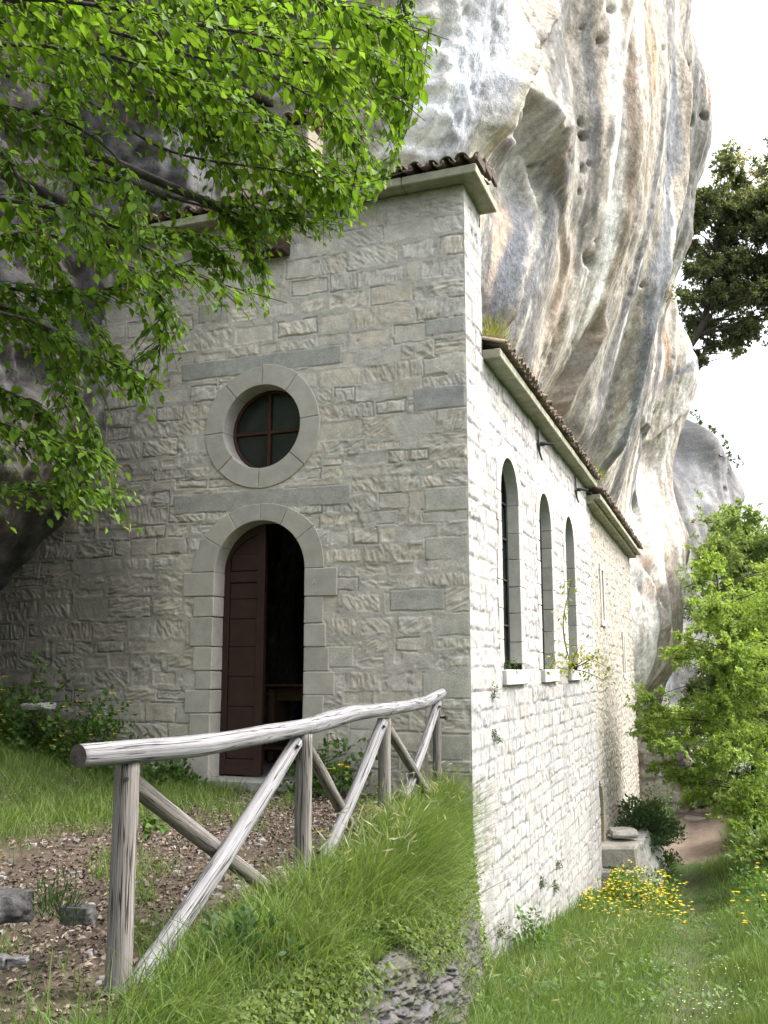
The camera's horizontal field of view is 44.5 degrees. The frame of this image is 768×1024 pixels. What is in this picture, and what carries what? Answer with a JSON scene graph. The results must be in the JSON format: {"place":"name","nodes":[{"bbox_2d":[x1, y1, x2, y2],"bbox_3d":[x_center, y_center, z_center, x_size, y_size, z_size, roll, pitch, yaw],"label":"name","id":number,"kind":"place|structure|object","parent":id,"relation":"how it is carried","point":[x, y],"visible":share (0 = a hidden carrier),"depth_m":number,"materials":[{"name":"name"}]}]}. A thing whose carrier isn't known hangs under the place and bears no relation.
{"place":"outdoors","nodes":[
{"label":"outdoors","id":0,"kind":"place"},
{"bbox_2d":[20,702,56,710],"bbox_3d":[-4.390,2.475,11.957,0.414,0.105,0.237,-2,-10,11],"label":"stone","id":1,"kind":"object","parent":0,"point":[31,706],"visible":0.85,"depth_m":11.86,"materials":[{"name":"grey stone"}]},
{"bbox_2d":[0,716,421,964],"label":"grass","id":2,"kind":"structure","parent":0,"point":[75,813],"depth_m":9.81,"materials":[{"name":"green plant"}]},
{"bbox_2d":[0,0,760,811],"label":"cliff","id":3,"kind":"structure","parent":0,"point":[582,128],"depth_m":20.53,"materials":[{"name":"stone"}]},
{"bbox_2d":[664,278,677,302],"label":"cliff shrub","id":4,"kind":"object","parent":3,"relation":"attached to","point":[672,286],"visible":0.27,"depth_m":31.32,"materials":[{"name":"green plant"}]},
{"bbox_2d":[689,409,743,468],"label":"rock shrub","id":5,"kind":"object","parent":3,"relation":"on","point":[700,422],"visible":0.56,"depth_m":47.65,"materials":[{"name":"green plant"}]},
{"bbox_2d":[675,137,767,370],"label":"holm oak","id":6,"kind":"object","parent":3,"relation":"on","point":[730,289],"visible":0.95,"depth_m":45.70,"materials":[{"name":"green plant"}]},
{"bbox_2d":[708,135,767,307],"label":"budding tree","id":7,"kind":"object","parent":3,"relation":"on","point":[739,156],"visible":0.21,"depth_m":53.37,"materials":[{"name":"green plant"}]},
{"bbox_2d":[0,674,767,1023],"bbox_3d":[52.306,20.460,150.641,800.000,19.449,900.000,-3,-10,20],"label":"ground","id":8,"kind":"structure","parent":0,"point":[704,840],"depth_m":7.65,"materials":[{"name":"soil"}]},
{"bbox_2d":[0,885,35,924],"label":"step stone","id":9,"kind":"object","parent":8,"relation":"on","point":[15,905],"visible":0.98,"depth_m":4.60,"materials":[{"name":"grey stone"}]},
{"bbox_2d":[0,650,90,753],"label":"celandine","id":10,"kind":"object","parent":8,"relation":"on","point":[10,727],"visible":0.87,"depth_m":11.95,"materials":[{"name":"green plant"}]},
{"bbox_2d":[25,683,157,779],"bbox_3d":[-3.780,2.753,11.866,2.136,1.187,1.164,-3,-10,20],"label":"celandine","id":11,"kind":"object","parent":8,"relation":"on","point":[87,722],"visible":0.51,"depth_m":11.83,"materials":[{"name":"green plant"}]},
{"bbox_2d":[140,814,169,841],"bbox_3d":[-1.605,2.125,6.345,0.375,0.176,0.321,-3,-10,20],"label":"nettle clump","id":12,"kind":"object","parent":8,"relation":"on","point":[150,822],"visible":0.9,"depth_m":6.33,"materials":[{"name":"green plant"}]},
{"bbox_2d":[140,759,214,790],"bbox_3d":[-2.564,3.241,11.507,1.340,0.461,0.662,-3,-10,20],"label":"celandine","id":13,"kind":"object","parent":8,"relation":"on","point":[165,770],"visible":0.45,"depth_m":11.43,"materials":[{"name":"green plant"}]},
{"bbox_2d":[0,767,398,1023],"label":"leaf litter","id":14,"kind":"object","parent":8,"relation":"on","point":[177,837],"visible":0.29,"depth_m":6.84,"materials":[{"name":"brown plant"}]},
{"bbox_2d":[0,0,448,533],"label":"overhanging tree","id":15,"kind":"object","parent":8,"relation":"on","point":[157,58],"visible":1,"depth_m":5.40,"materials":[{"name":"green plant"}]},
{"bbox_2d":[173,903,317,1010],"bbox_3d":[-0.718,2.173,4.578,0.668,0.501,0.742,-3,-10,20],"label":"nettle clump","id":16,"kind":"object","parent":8,"relation":"on","point":[240,923],"visible":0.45,"depth_m":4.61,"materials":[{"name":"green plant"}]},
{"bbox_2d":[70,689,447,997],"bbox_3d":[-0.326,2.302,7.369,0.299,1.674,7.027,-3,-10,16],"label":"wooden railing","id":17,"kind":"object","parent":8,"relation":"on","point":[133,788],"visible":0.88,"depth_m":5.26,"materials":[{"name":"grey wood"}]},
{"bbox_2d":[0,756,566,1023],"bbox_3d":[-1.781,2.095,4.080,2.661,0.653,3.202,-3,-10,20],"label":"grass","id":18,"kind":"structure","parent":8,"relation":"on","point":[47,1011],"depth_m":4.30,"materials":[{"name":"green plant"}]},
{"bbox_2d":[0,953,10,967],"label":"stone","id":19,"kind":"object","parent":18,"relation":"on","point":[3,960],"visible":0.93,"depth_m":4.01,"materials":[{"name":"grey stone"}]},
{"bbox_2d":[6,955,29,965],"bbox_3d":[-1.571,1.926,4.037,0.097,0.032,0.061,0,-9,1],"label":"stone","id":20,"kind":"object","parent":18,"relation":"on","point":[13,960],"visible":1,"depth_m":4.01,"materials":[{"name":"grey stone"}]},
{"bbox_2d":[21,866,96,930],"bbox_3d":[-1.652,1.932,4.744,0.431,0.279,0.393,-3,-10,20],"label":"weed","id":21,"kind":"object","parent":18,"relation":"on","point":[47,901],"visible":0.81,"depth_m":4.72,"materials":[{"name":"green plant"}]},
{"bbox_2d":[57,904,97,925],"bbox_3d":[-1.542,2.026,4.731,0.184,0.098,0.121,-3,-10,20],"label":"step stone","id":22,"kind":"object","parent":18,"relation":"on","point":[84,912],"visible":0.95,"depth_m":4.69,"materials":[{"name":"grey stone"}]},
{"bbox_2d":[0,109,602,962],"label":"stone chapel","id":23,"kind":"structure","parent":8,"relation":"on","point":[360,413],"depth_m":12.26,"materials":[{"name":"stone"}]},
{"bbox_2d":[219,524,267,775],"bbox_3d":[-1.824,1.749,12.205,0.610,3.218,0.072,-3,-10,20],"label":"door","id":24,"kind":"structure","parent":23,"relation":"in","point":[244,617],"depth_m":12.18,"materials":[{"name":"wood"}]},
{"bbox_2d":[242,209,290,261],"bbox_3d":[-1.582,-3.686,12.559,0.642,0.560,0.258,-3,-10,20],"label":"wooden box","id":25,"kind":"object","parent":23,"relation":"attached to","point":[284,249],"visible":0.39,"depth_m":12.43,"materials":[{"name":"brown wood"}]},
{"bbox_2d":[233,390,299,467],"bbox_3d":[-1.510,-1.080,12.543,1.220,1.220,0.045,-3,-10,20],"label":"round window","id":26,"kind":"structure","parent":23,"relation":"in","point":[266,429],"depth_m":12.58,"materials":[{"name":"glass"}]},
{"bbox_2d":[264,684,303,760],"bbox_3d":[-0.705,3.109,13.880,1.940,1.118,1.010,-3,-10,20],"label":"pew","id":27,"kind":"object","parent":23,"relation":"in","point":[281,696],"visible":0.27,"depth_m":13.98,"materials":[{"name":"brown wood"}]},
{"bbox_2d":[491,681,499,698],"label":"wall weed","id":28,"kind":"object","parent":23,"relation":"attached to","point":[493,695],"depth_m":11.70,"materials":[{"name":"green plant"}]},
{"bbox_2d":[491,728,502,743],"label":"wall weed","id":29,"kind":"object","parent":23,"relation":"attached to","point":[495,736],"depth_m":11.65,"materials":[{"name":"green plant"}]},
{"bbox_2d":[482,309,516,346],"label":"roof grass","id":30,"kind":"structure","parent":23,"relation":"on","point":[491,333],"depth_m":13.12,"materials":[{"name":"green plant"}]},
{"bbox_2d":[495,917,510,940],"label":"wall weed","id":31,"kind":"object","parent":23,"relation":"attached to","point":[502,931],"depth_m":11.33,"materials":[{"name":"green plant"}]},
{"bbox_2d":[501,471,510,669],"bbox_3d":[1.612,0.709,13.259,0.043,2.990,1.200,-3,-10,20],"label":"side window","id":32,"kind":"structure","parent":23,"relation":"in","point":[505,579],"depth_m":13.71,"materials":[{"name":"metal"}]},
{"bbox_2d":[503,656,520,672],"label":"wall weed","id":33,"kind":"object","parent":23,"relation":"attached to","point":[516,664],"depth_m":12.85,"materials":[{"name":"green plant"}]},
{"bbox_2d":[539,511,544,668],"bbox_3d":[2.549,1.148,15.796,0.043,2.960,1.140,-3,-10,20],"label":"side window","id":34,"kind":"structure","parent":23,"relation":"in","point":[540,540],"depth_m":16.24,"materials":[{"name":"metal"}]},
{"bbox_2d":[539,876,547,888],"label":"wall weed","id":35,"kind":"object","parent":23,"relation":"attached to","point":[542,883],"depth_m":13.89,"materials":[{"name":"green plant"}]},
{"bbox_2d":[537,427,553,459],"bbox_3d":[2.686,-1.135,15.662,0.290,0.539,0.155,1,-10,-6],"label":"wall anchor","id":36,"kind":"object","parent":23,"relation":"attached to","point":[542,443],"depth_m":15.62,"materials":[{"name":"metal"}]},
{"bbox_2d":[543,652,560,666],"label":"wall weed","id":37,"kind":"object","parent":23,"relation":"on","point":[548,659],"depth_m":15.49,"materials":[{"name":"green plant"}]},
{"bbox_2d":[552,880,558,893],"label":"wall weed","id":38,"kind":"object","parent":23,"relation":"attached to","point":[557,888],"depth_m":14.79,"materials":[{"name":"green plant"}]},
{"bbox_2d":[555,858,562,870],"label":"wall weed","id":39,"kind":"object","parent":23,"relation":"attached to","point":[558,866],"depth_m":15.11,"materials":[{"name":"green plant"}]},
{"bbox_2d":[546,571,615,688],"bbox_3d":[3.383,2.097,15.943,0.837,1.876,6.915,-3,-10,16],"label":"sapling","id":40,"kind":"object","parent":23,"relation":"on","point":[576,654],"visible":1,"depth_m":15.35,"materials":[{"name":"green plant"}]},
{"bbox_2d":[575,476,587,502],"bbox_3d":[4.067,-0.465,19.398,0.290,0.539,0.155,1,-10,-6],"label":"wall anchor","id":41,"kind":"object","parent":23,"relation":"attached to","point":[579,489],"depth_m":19.36,"materials":[{"name":"metal"}]},
{"bbox_2d":[275,733,398,798],"bbox_3d":[-0.584,2.981,10.867,1.653,0.808,0.840,-3,-10,20],"label":"celandine","id":42,"kind":"object","parent":8,"relation":"on","point":[339,782],"visible":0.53,"depth_m":10.84,"materials":[{"name":"green plant"}]},
{"bbox_2d":[208,806,496,1023],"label":"ground ivy","id":43,"kind":"object","parent":8,"relation":"on","point":[302,1013],"visible":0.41,"depth_m":5.09,"materials":[{"name":"green plant"}]},
{"bbox_2d":[295,872,485,1023],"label":"retaining wall","id":44,"kind":"structure","parent":8,"relation":"on","point":[419,989],"depth_m":5.77,"materials":[{"name":"stone"}]},
{"bbox_2d":[312,752,470,903],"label":"grass","id":45,"kind":"structure","parent":8,"relation":"on","point":[403,814],"depth_m":6.80,"materials":[{"name":"plant"}]},
{"bbox_2d":[510,902,556,960],"bbox_3d":[1.851,5.316,11.827,0.607,0.790,0.895,-3,-10,20],"label":"broad weed","id":46,"kind":"object","parent":8,"relation":"on","point":[532,931],"visible":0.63,"depth_m":11.82,"materials":[{"name":"green plant"}]},
{"bbox_2d":[488,893,666,1017],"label":"grass","id":47,"kind":"structure","parent":8,"relation":"on","point":[565,938],"depth_m":9.31,"materials":[{"name":"green plant"}]},
{"bbox_2d":[422,764,767,1023],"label":"grass","id":48,"kind":"structure","parent":8,"relation":"on","point":[607,1014],"depth_m":9.87,"materials":[{"name":"green plant"}]},
{"bbox_2d":[601,866,618,887],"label":"ivy bush","id":49,"kind":"object","parent":8,"relation":"on","point":[611,874],"visible":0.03,"depth_m":19.82,"materials":[{"name":"green plant"}]},
{"bbox_2d":[586,486,642,841],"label":"stone house","id":50,"kind":"structure","parent":8,"relation":"on","point":[616,545],"depth_m":24.28,"materials":[{"name":"beige stone"}]},
{"bbox_2d":[598,563,606,626],"bbox_3d":[5.245,2.058,23.090,0.316,1.520,0.778,-3,-10,20],"label":"window","id":51,"kind":"structure","parent":50,"relation":"in","point":[601,569],"depth_m":22.98,"materials":[{"name":"stone"}]},
{"bbox_2d":[599,784,605,841],"bbox_3d":[4.383,6.685,20.979,0.559,1.700,1.107,-19,-21,62],"label":"doorway","id":52,"kind":"structure","parent":50,"relation":"in","point":[601,791],"depth_m":20.94,"materials":[{"name":"wood"}]},
{"bbox_2d":[595,464,610,483],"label":"roof grass","id":53,"kind":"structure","parent":50,"relation":"on","point":[602,474],"depth_m":24.12,"materials":[{"name":"green plant"}]},
{"bbox_2d":[621,631,626,678],"bbox_3d":[6.787,4.124,27.047,0.313,1.347,0.647,-3,-10,20],"label":"window","id":54,"kind":"structure","parent":50,"relation":"in","point":[623,635],"depth_m":26.81,"materials":[{"name":"stone"}]},
{"bbox_2d":[601,807,669,895],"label":"stone steps","id":55,"kind":"structure","parent":8,"relation":"on","point":[624,844],"depth_m":20.63,"materials":[{"name":"grey stone"}]},
{"bbox_2d":[612,793,690,852],"bbox_3d":[6.593,7.609,23.392,2.046,1.197,4.062,-3,-10,20],"label":"ivy bush","id":56,"kind":"object","parent":55,"relation":"on","point":[641,814],"visible":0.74,"depth_m":22.68,"materials":[{"name":"green plant"}]},
{"bbox_2d":[578,860,693,921],"bbox_3d":[4.391,6.808,16.755,2.162,0.956,5.144,-3,-10,20],"label":"flower patch","id":57,"kind":"object","parent":8,"relation":"on","point":[635,891],"visible":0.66,"depth_m":16.93,"materials":[{"name":"yellow plant"}]},
{"bbox_2d":[639,773,688,842],"bbox_3d":[8.256,9.006,28.526,1.863,1.967,2.107,-3,-10,20],"label":"ivy bush","id":58,"kind":"object","parent":8,"relation":"on","point":[658,798],"visible":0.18,"depth_m":28.75,"materials":[{"name":"green plant"}]},
{"bbox_2d":[656,855,681,882],"bbox_3d":[6.605,8.494,22.049,0.761,0.906,1.304,-3,-10,20],"label":"ivy bush","id":59,"kind":"object","parent":8,"relation":"on","point":[669,865],"visible":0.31,"depth_m":22.07,"materials":[{"name":"green plant"}]},
{"bbox_2d":[661,847,683,867],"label":"ivy bush","id":60,"kind":"object","parent":8,"relation":"on","point":[671,854],"visible":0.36,"depth_m":23.33,"materials":[{"name":"green plant"}]},
{"bbox_2d":[684,815,705,820],"bbox_3d":[10.001,10.426,31.728,3.014,0.371,0.930,-2,-10,14],"label":"boulder","id":61,"kind":"object","parent":8,"relation":"on","point":[692,818],"visible":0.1,"depth_m":31.37,"materials":[{"name":"beige stone"}]},
{"bbox_2d":[624,541,767,836],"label":"young tree","id":62,"kind":"object","parent":8,"relation":"on","point":[737,738],"visible":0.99,"depth_m":22.12,"materials":[{"name":"green plant"}]},
{"bbox_2d":[643,958,763,1019],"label":"daisies","id":63,"kind":"object","parent":8,"relation":"on","point":[702,989],"visible":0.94,"depth_m":8.30,"materials":[{"name":"white plant"}]},
{"bbox_2d":[671,488,767,773],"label":"bushy tree","id":64,"kind":"object","parent":8,"relation":"on","point":[731,538],"visible":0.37,"depth_m":31.98,"materials":[{"name":"green plant"}]},
{"bbox_2d":[679,759,765,801],"bbox_3d":[11.593,8.972,31.874,3.323,1.669,3.247,-3,-10,20],"label":"slope shrub","id":65,"kind":"object","parent":8,"relation":"on","point":[728,778],"visible":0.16,"depth_m":31.68,"materials":[{"name":"green plant"}]},
{"bbox_2d":[705,770,767,818],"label":"slope shrub","id":66,"kind":"object","parent":8,"relation":"on","point":[722,812],"visible":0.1,"depth_m":26.02,"materials":[{"name":"green plant"}]},
{"bbox_2d":[723,812,767,868],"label":"slope shrub","id":67,"kind":"object","parent":8,"relation":"on","point":[758,848],"visible":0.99,"depth_m":18.90,"materials":[{"name":"green plant"}]},
{"bbox_2d":[727,864,767,934],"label":"flower patch","id":68,"kind":"object","parent":8,"relation":"on","point":[764,875],"visible":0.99,"depth_m":13.47,"materials":[{"name":"green plant"}]},
{"bbox_2d":[673,0,767,572],"label":"sky","id":69,"kind":"structure","parent":0,"point":[731,36],"materials":[{"name":"white"}]}
]}

